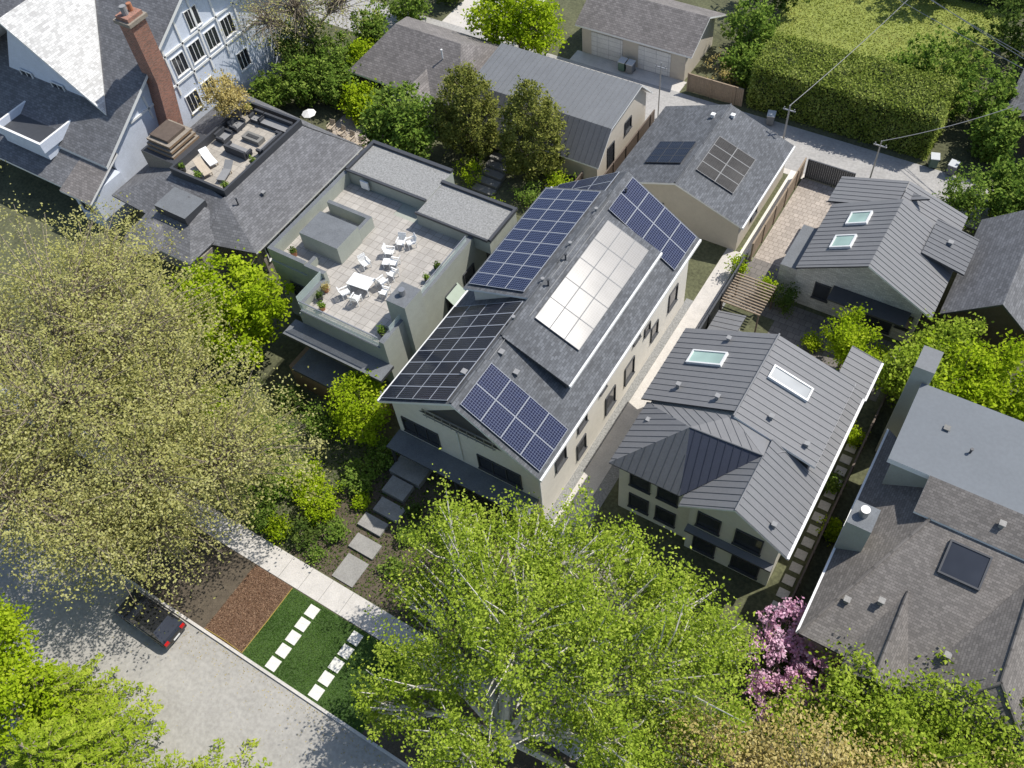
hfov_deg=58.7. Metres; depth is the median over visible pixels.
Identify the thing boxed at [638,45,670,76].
door
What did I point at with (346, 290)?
chair
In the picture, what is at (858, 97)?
hedge
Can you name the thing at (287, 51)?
shrub
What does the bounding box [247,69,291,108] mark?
shrub
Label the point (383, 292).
chair
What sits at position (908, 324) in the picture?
window
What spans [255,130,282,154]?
sofa
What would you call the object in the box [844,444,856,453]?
stepping stone
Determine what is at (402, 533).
shrub
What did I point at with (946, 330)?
tree
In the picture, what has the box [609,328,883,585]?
metal roof house
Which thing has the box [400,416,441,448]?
window
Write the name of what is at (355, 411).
tree
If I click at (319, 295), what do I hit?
potted plant
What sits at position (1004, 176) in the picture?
shrub
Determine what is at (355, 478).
shrub
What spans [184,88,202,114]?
window
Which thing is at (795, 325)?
courtyard paving
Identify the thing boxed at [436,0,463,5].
shrub
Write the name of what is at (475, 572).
tree
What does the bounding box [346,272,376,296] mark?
table
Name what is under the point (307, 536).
shrub
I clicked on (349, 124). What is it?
patio paving
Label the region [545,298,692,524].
gravel strip
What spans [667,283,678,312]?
window
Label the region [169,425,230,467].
shrub
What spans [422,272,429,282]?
potted plant
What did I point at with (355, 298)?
chair
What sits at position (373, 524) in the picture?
walkway slab
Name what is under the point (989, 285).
garage
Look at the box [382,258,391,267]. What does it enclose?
table
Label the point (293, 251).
potted plant
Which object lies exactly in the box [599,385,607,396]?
window
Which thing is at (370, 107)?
shrub
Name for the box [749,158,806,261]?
fence
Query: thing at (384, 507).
walkway slab
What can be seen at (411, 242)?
chair
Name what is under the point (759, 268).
yard paving
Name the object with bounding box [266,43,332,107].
shrub
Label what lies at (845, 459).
stepping stone
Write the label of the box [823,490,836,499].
stepping stone
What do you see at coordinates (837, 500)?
fence
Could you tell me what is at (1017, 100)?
house
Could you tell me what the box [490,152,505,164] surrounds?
garden step
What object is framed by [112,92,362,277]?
deck house
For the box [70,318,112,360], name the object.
shrub
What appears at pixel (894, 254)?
coach house
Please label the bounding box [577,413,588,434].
window
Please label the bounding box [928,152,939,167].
wheelie bin
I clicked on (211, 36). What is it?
window
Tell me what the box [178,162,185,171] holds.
potted plant
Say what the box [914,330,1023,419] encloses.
tree
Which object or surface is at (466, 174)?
shrub
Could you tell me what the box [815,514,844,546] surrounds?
shrub
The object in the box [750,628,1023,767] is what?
tree
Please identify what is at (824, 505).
stepping stone
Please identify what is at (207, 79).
window
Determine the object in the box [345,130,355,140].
chair
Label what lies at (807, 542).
stepping stone
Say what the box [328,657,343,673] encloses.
paving slab
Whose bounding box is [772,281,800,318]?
shrub
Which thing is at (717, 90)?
fence
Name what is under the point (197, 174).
potted plant
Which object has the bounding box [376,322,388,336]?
potted plant
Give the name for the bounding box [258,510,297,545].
shrub
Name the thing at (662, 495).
window
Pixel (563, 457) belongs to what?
window
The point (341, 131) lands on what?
chair
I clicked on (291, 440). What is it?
shrub
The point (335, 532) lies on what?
shrub
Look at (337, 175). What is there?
window
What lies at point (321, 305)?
potted plant
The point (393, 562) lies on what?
shrub
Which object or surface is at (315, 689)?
paving slab
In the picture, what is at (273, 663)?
paving slab
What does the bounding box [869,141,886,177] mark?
utility pole
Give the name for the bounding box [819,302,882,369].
tree
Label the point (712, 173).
garage
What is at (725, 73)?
shrub
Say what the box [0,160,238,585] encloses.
tree
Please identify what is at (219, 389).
shrub
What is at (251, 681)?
fallen leaves
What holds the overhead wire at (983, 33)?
attached to the utility pole
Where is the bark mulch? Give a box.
[204,566,291,651]
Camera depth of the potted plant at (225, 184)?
70.58 m
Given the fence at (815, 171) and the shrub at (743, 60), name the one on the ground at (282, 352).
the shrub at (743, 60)
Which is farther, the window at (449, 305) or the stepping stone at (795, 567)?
the window at (449, 305)
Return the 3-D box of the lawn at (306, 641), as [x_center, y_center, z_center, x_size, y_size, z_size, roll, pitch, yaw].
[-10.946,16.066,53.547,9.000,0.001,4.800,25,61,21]
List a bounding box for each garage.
[461,43,652,178]
[575,0,725,80]
[615,104,795,250]
[939,210,1023,366]
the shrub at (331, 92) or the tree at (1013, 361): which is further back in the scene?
the shrub at (331, 92)
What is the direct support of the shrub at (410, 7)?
on the ground at (282, 352)
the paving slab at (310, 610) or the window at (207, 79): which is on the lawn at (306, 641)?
the paving slab at (310, 610)
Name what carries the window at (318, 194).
in the deck house at (266, 198)
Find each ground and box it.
[0,0,1023,767]
[1,407,580,767]
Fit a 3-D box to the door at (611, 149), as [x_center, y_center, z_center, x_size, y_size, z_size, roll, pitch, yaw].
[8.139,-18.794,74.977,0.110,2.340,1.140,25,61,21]
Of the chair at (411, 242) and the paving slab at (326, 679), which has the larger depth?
the chair at (411, 242)
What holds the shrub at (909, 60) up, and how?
on the lawn at (824, 21)
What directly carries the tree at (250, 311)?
on the ground at (282, 352)
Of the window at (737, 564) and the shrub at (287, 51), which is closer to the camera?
the window at (737, 564)
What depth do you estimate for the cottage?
79.95 m
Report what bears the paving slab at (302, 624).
on the lawn at (306, 641)
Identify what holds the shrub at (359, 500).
on the front bed at (363, 580)
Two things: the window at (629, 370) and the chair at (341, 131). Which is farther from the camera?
the chair at (341, 131)
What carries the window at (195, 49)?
in the white gabled house at (94, 94)
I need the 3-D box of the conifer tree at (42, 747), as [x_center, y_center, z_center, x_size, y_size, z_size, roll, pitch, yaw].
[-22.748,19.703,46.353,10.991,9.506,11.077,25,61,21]
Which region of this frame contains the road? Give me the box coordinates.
[0,502,404,767]
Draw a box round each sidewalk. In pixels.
[0,381,631,767]
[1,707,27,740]
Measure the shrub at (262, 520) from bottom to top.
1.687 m
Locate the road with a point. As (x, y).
(204, 719)
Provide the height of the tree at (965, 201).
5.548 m
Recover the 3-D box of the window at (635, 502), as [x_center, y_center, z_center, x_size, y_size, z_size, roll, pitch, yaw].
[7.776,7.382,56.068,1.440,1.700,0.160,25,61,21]
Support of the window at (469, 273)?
in the terrace house at (372, 198)
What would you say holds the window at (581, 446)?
in the solar house at (523, 366)
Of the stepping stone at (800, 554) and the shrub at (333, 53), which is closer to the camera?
the stepping stone at (800, 554)
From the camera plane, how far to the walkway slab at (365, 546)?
57.40 m
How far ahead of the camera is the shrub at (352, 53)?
82.94 m
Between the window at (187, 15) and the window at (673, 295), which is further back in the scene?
the window at (187, 15)
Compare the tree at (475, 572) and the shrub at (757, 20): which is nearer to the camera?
the tree at (475, 572)
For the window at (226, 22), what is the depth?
79.21 m
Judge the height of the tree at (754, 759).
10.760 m
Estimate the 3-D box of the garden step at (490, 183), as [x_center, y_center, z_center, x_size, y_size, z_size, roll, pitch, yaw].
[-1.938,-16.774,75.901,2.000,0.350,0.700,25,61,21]
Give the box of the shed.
[707,310,745,330]
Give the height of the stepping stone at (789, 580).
0.050 m
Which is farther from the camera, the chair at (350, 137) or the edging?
the chair at (350, 137)
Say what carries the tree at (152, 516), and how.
on the ground at (282, 352)
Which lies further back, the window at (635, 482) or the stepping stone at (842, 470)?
the stepping stone at (842, 470)
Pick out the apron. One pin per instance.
(786, 171)
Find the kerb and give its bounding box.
[2,495,411,767]
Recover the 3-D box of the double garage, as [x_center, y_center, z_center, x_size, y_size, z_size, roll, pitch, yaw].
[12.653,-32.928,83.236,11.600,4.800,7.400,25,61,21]
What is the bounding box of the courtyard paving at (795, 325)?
[768,306,899,401]
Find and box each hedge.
[744,31,961,160]
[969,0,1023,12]
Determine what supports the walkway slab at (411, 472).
on the front bed at (363, 580)
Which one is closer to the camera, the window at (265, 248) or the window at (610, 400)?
the window at (610, 400)
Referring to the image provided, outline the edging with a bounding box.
[206,589,291,651]
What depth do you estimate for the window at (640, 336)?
59.73 m
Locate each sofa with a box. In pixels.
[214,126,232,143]
[223,140,252,159]
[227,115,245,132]
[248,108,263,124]
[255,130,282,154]
[259,112,292,132]
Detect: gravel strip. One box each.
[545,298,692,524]
[562,281,727,552]
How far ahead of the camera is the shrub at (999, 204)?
66.18 m
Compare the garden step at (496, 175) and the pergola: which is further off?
the garden step at (496, 175)
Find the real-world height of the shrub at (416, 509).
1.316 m
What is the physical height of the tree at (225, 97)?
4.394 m
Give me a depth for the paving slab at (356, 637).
54.01 m
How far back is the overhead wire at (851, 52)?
72.04 m
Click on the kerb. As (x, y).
(338, 720)
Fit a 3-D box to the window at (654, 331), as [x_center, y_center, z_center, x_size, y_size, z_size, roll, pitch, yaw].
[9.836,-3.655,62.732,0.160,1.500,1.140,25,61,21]
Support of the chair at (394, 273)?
on the terrace house at (372, 198)
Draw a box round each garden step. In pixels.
[472,183,496,197]
[476,175,500,190]
[481,167,505,182]
[485,159,507,175]
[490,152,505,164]
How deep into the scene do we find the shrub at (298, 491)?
59.33 m
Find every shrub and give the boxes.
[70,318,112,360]
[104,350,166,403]
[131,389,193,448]
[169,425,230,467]
[191,375,240,423]
[234,455,294,508]
[243,405,300,461]
[243,497,281,534]
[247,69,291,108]
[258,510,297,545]
[263,16,326,80]
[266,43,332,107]
[270,380,312,421]
[278,452,325,498]
[281,0,331,47]
[281,514,327,552]
[292,470,345,527]
[298,542,330,567]
[301,397,340,445]
[309,51,359,107]
[314,21,364,83]
[314,513,350,548]
[334,455,386,495]
[335,76,381,125]
[342,37,375,81]
[344,0,390,46]
[349,488,372,515]
[364,99,383,128]
[364,433,397,472]
[377,0,433,22]
[377,550,408,579]
[391,518,424,549]
[400,497,423,519]
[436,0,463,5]
[452,156,488,187]
[508,180,542,208]
[538,169,576,188]
[699,47,737,84]
[715,36,767,90]
[720,0,782,52]
[724,248,752,278]
[748,0,809,15]
[753,269,782,302]
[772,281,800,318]
[797,327,825,353]
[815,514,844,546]
[822,469,847,494]
[846,422,870,449]
[867,340,896,368]
[877,45,920,73]
[900,21,983,101]
[949,41,1022,128]
[963,103,1023,166]
[968,0,1023,68]
[970,144,1023,211]
[982,180,1023,218]
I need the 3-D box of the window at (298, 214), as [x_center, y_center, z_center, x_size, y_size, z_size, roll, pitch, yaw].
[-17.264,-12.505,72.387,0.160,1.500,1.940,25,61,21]
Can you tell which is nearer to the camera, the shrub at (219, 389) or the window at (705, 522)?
the window at (705, 522)
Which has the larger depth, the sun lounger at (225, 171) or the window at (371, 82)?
the window at (371, 82)
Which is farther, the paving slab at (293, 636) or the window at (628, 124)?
the window at (628, 124)
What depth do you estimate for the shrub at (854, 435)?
58.55 m
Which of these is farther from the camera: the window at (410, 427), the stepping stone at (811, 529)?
the window at (410, 427)
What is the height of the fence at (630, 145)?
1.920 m
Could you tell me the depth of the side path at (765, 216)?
71.45 m
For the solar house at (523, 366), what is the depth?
56.51 m
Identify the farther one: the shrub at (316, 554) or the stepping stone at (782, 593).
the shrub at (316, 554)
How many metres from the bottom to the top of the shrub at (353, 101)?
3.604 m
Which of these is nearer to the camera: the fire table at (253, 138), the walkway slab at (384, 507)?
the walkway slab at (384, 507)
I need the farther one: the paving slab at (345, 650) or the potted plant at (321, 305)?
the potted plant at (321, 305)
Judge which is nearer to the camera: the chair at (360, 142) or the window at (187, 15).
the window at (187, 15)
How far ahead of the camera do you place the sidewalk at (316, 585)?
56.36 m
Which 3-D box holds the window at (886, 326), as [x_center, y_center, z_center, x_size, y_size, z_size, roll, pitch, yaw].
[25.003,-4.676,63.097,2.840,2.400,0.160,25,61,21]
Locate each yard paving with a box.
[718,256,782,319]
[754,178,834,266]
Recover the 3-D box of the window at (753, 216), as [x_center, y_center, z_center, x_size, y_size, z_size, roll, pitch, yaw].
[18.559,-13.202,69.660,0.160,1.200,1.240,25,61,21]
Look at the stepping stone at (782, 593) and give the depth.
53.62 m
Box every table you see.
[241,131,265,145]
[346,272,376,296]
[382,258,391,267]
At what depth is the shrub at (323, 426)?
62.09 m
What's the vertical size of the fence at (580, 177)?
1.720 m
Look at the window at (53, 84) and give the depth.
76.11 m
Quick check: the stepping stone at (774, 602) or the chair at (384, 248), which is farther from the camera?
the chair at (384, 248)
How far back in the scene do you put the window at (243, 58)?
82.36 m
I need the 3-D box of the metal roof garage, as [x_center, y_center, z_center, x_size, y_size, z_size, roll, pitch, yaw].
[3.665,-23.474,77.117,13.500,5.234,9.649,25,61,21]
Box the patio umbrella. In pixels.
[302,109,315,122]
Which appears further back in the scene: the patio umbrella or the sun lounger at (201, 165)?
the patio umbrella
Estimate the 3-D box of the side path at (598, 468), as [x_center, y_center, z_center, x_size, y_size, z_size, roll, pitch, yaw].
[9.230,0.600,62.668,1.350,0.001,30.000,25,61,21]
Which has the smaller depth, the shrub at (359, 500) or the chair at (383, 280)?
the shrub at (359, 500)
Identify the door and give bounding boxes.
[591,32,622,61]
[607,140,614,168]
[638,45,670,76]
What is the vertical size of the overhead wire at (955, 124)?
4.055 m
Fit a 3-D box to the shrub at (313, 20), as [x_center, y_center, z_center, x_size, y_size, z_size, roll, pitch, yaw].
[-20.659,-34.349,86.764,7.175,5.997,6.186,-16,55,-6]
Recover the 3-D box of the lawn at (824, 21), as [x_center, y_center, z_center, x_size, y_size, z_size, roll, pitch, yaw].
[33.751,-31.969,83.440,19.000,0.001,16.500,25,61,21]
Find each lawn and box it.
[243,588,403,733]
[765,0,1011,116]
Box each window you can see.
[18,68,33,78]
[49,81,64,91]
[78,200,99,217]
[170,50,190,78]
[182,4,202,32]
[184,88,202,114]
[186,37,206,65]
[200,75,213,101]
[203,25,221,52]
[219,12,237,39]
[235,46,252,72]
[264,233,279,261]
[284,212,299,228]
[290,280,310,300]
[304,193,319,208]
[324,174,338,189]
[369,80,383,96]
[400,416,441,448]
[445,284,456,310]
[463,263,475,284]
[476,454,522,489]
[555,447,567,473]
[576,433,587,460]
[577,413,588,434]
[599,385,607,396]
[605,384,616,415]
[624,115,631,134]
[624,355,634,386]
[627,492,648,515]
[628,474,650,495]
[633,333,641,346]
[644,321,651,338]
[650,319,658,343]
[653,505,675,528]
[655,487,678,508]
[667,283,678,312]
[691,536,715,558]
[694,510,721,536]
[727,555,759,580]
[731,528,763,557]
[750,207,757,221]
[810,282,831,303]
[853,311,891,335]
[893,316,913,331]
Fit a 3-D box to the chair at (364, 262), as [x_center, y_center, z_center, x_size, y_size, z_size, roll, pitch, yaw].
[-10.223,-8.472,63.108,0.645,0.950,0.745,-34,58,-17]
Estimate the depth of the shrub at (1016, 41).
77.94 m
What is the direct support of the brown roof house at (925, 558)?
on the ground at (282, 352)
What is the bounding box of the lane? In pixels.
[305,0,992,229]
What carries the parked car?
on the road
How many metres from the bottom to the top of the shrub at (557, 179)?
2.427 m
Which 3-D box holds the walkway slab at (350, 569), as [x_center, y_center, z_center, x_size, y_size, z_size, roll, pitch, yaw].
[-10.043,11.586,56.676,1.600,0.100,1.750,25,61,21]
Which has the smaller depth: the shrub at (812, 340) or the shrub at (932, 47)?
the shrub at (812, 340)
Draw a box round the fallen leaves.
[74,571,386,767]
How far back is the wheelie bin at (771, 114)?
76.85 m
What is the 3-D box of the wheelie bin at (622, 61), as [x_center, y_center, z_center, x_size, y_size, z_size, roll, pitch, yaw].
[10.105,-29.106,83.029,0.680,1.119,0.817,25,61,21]
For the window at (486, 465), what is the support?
in the solar house at (523, 366)
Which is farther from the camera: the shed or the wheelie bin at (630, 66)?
the wheelie bin at (630, 66)
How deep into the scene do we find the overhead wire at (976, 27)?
68.33 m
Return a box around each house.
[0,0,312,228]
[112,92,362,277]
[267,140,517,427]
[377,171,701,516]
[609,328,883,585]
[776,176,978,342]
[795,345,1023,767]
[1005,70,1023,155]
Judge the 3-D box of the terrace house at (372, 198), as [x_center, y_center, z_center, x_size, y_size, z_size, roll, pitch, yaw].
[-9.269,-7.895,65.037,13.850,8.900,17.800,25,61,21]
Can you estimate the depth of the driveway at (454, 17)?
90.55 m
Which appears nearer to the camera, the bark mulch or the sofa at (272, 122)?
the bark mulch
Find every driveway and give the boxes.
[443,0,543,37]
[569,50,686,91]
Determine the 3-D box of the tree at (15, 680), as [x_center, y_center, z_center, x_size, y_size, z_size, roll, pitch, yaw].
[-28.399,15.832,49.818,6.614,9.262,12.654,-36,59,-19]
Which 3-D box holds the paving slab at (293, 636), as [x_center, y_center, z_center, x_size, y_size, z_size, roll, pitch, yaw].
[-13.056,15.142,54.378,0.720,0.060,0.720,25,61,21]
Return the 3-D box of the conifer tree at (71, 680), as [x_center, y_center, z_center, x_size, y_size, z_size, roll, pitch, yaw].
[-25.157,17.199,50.214,6.320,6.509,6.304,25,61,21]
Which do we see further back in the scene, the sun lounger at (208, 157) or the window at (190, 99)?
the window at (190, 99)
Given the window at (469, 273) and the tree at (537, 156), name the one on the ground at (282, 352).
the tree at (537, 156)
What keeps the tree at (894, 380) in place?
on the ground at (282, 352)
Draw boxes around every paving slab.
[265,656,281,671]
[275,643,291,658]
[285,630,301,644]
[294,617,310,631]
[304,604,319,618]
[308,684,324,700]
[318,670,334,686]
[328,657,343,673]
[338,644,353,659]
[347,631,363,646]
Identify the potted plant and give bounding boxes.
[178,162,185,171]
[193,169,202,178]
[220,180,228,188]
[243,103,252,113]
[248,154,254,163]
[287,246,296,255]
[315,290,322,301]
[317,300,325,310]
[320,281,329,292]
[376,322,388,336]
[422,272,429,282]
[432,261,442,271]
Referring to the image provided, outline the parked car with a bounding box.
[114,589,186,648]
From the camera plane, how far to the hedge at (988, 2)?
84.32 m
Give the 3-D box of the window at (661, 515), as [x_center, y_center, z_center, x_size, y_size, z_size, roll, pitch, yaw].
[9.303,8.083,55.422,1.440,1.700,0.160,25,61,21]
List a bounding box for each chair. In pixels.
[326,119,336,131]
[336,124,346,136]
[336,285,351,300]
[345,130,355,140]
[348,292,362,306]
[355,136,365,146]
[357,252,371,270]
[374,274,388,287]
[378,285,390,297]
[381,243,395,258]
[386,267,399,281]
[388,256,400,268]
[395,232,406,248]
[405,233,416,249]
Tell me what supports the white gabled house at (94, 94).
on the ground at (282, 352)
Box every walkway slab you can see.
[332,553,368,587]
[348,533,381,559]
[357,512,388,537]
[373,497,404,523]
[382,475,414,503]
[389,455,432,488]
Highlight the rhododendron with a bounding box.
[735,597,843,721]
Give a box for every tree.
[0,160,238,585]
[0,291,332,633]
[0,588,80,765]
[5,680,203,767]
[20,652,143,748]
[154,240,294,377]
[178,737,272,767]
[192,66,256,118]
[219,0,379,58]
[323,367,393,446]
[346,448,771,767]
[356,80,438,159]
[426,57,500,166]
[460,0,571,55]
[493,75,568,183]
[642,681,1023,767]
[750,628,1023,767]
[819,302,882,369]
[869,335,964,407]
[900,312,1002,385]
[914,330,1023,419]
[932,160,994,232]
[970,328,1023,421]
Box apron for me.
[783,168,804,178]
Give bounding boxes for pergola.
[720,273,775,332]
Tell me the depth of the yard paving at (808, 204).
71.02 m
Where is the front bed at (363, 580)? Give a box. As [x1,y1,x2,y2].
[290,437,545,654]
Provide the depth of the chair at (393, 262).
62.87 m
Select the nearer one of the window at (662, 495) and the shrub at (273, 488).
the window at (662, 495)
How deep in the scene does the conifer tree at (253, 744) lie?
49.71 m
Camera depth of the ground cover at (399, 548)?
59.20 m
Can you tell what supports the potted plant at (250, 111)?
on the deck house at (266, 198)
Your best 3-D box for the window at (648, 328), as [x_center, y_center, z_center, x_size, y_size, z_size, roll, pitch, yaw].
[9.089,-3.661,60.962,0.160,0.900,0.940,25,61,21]
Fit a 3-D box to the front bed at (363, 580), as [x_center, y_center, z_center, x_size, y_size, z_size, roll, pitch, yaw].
[-5.880,9.710,57.656,13.300,0.001,9.900,25,61,21]
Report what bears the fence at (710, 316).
on the gravel strip at (607, 483)
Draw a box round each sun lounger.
[192,156,212,178]
[198,146,217,168]
[216,159,232,181]
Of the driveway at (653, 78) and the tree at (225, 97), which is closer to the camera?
the tree at (225, 97)
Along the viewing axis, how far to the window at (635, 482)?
54.15 m
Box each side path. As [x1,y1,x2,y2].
[541,248,739,550]
[736,170,795,261]
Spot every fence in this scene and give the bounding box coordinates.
[575,171,583,180]
[603,109,654,174]
[686,73,743,106]
[699,249,749,328]
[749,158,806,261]
[779,364,900,626]
[804,159,855,186]
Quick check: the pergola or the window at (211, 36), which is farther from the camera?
the window at (211, 36)
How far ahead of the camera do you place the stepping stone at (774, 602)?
53.24 m
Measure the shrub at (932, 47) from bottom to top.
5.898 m
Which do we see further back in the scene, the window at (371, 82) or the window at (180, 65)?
the window at (371, 82)
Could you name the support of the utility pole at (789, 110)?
on the lane
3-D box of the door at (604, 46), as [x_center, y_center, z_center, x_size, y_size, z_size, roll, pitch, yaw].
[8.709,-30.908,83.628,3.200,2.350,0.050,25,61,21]
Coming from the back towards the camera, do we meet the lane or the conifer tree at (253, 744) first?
the lane
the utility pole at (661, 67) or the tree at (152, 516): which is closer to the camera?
the tree at (152, 516)
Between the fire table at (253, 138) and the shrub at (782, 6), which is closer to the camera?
the fire table at (253, 138)
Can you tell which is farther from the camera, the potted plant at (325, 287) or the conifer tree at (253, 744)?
the potted plant at (325, 287)
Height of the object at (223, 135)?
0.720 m
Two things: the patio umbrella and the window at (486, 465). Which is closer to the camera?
the window at (486, 465)
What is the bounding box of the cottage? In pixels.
[348,17,498,127]
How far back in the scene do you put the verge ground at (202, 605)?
56.73 m
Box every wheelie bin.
[618,56,627,71]
[625,59,635,73]
[766,110,776,124]
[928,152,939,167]
[946,159,959,175]
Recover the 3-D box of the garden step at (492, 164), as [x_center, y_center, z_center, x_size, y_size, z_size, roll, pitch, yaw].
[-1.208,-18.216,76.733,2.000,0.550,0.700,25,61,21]
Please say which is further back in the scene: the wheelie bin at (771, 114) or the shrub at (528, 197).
the wheelie bin at (771, 114)
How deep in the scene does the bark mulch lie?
55.67 m
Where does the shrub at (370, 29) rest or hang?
on the ground at (282, 352)
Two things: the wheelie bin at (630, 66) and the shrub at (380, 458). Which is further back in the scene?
the wheelie bin at (630, 66)
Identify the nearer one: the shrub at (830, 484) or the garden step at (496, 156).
the shrub at (830, 484)
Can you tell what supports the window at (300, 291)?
in the terrace house at (372, 198)
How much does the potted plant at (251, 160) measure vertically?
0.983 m
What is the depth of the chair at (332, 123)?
81.32 m
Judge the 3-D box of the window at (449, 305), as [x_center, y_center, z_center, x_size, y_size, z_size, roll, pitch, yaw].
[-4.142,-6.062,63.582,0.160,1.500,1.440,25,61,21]
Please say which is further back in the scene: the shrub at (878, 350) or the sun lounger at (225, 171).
the sun lounger at (225, 171)
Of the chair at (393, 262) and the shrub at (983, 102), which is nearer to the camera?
the chair at (393, 262)
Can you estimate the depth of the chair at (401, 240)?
63.95 m
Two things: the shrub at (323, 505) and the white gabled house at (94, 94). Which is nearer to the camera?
the shrub at (323, 505)
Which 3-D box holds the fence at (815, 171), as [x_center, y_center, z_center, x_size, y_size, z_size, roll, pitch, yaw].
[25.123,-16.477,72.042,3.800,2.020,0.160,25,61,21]
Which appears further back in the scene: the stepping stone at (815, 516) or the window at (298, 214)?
the window at (298, 214)
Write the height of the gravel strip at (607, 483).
0.001 m
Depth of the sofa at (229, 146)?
72.97 m
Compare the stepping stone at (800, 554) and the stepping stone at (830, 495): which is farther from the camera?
the stepping stone at (830, 495)
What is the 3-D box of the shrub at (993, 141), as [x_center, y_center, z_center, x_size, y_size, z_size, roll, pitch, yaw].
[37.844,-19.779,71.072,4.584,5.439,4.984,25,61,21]
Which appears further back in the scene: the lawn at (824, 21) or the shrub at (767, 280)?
the lawn at (824, 21)
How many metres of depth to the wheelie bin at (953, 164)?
71.73 m
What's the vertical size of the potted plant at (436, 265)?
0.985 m
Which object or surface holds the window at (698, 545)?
in the metal roof house at (728, 451)
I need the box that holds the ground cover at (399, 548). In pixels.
[169,369,520,646]
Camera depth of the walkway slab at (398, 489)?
59.36 m
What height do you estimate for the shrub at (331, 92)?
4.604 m
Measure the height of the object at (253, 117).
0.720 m
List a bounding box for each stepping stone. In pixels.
[771,600,783,611]
[776,587,789,599]
[782,573,795,586]
[789,561,802,573]
[794,548,807,560]
[801,536,814,548]
[807,524,820,535]
[811,511,824,523]
[818,500,830,511]
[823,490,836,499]
[834,465,846,476]
[839,454,851,464]
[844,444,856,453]
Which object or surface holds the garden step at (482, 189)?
on the ground at (282, 352)
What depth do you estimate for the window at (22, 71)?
77.52 m
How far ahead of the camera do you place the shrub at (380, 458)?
60.33 m
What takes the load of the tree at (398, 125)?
on the ground at (282, 352)
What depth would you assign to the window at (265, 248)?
70.83 m
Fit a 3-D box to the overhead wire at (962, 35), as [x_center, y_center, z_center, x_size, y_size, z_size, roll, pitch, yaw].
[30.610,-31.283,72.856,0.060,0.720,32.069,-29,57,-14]
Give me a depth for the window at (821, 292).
64.09 m
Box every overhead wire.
[791,0,907,104]
[883,103,1023,140]
[900,0,1023,68]
[931,0,1023,54]
[933,0,1023,58]
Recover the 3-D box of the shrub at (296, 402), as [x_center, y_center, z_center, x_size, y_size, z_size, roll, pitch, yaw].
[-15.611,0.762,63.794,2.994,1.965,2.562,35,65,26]
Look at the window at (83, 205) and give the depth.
75.58 m
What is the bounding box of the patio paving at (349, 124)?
[328,115,383,156]
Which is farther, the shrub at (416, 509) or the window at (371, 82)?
the window at (371, 82)
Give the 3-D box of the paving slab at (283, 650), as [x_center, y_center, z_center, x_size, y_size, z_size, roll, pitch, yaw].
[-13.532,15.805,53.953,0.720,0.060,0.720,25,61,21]
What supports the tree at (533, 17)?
on the ground at (282, 352)
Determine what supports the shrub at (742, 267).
on the ground at (282, 352)
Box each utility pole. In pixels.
[655,62,666,116]
[783,105,795,138]
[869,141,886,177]

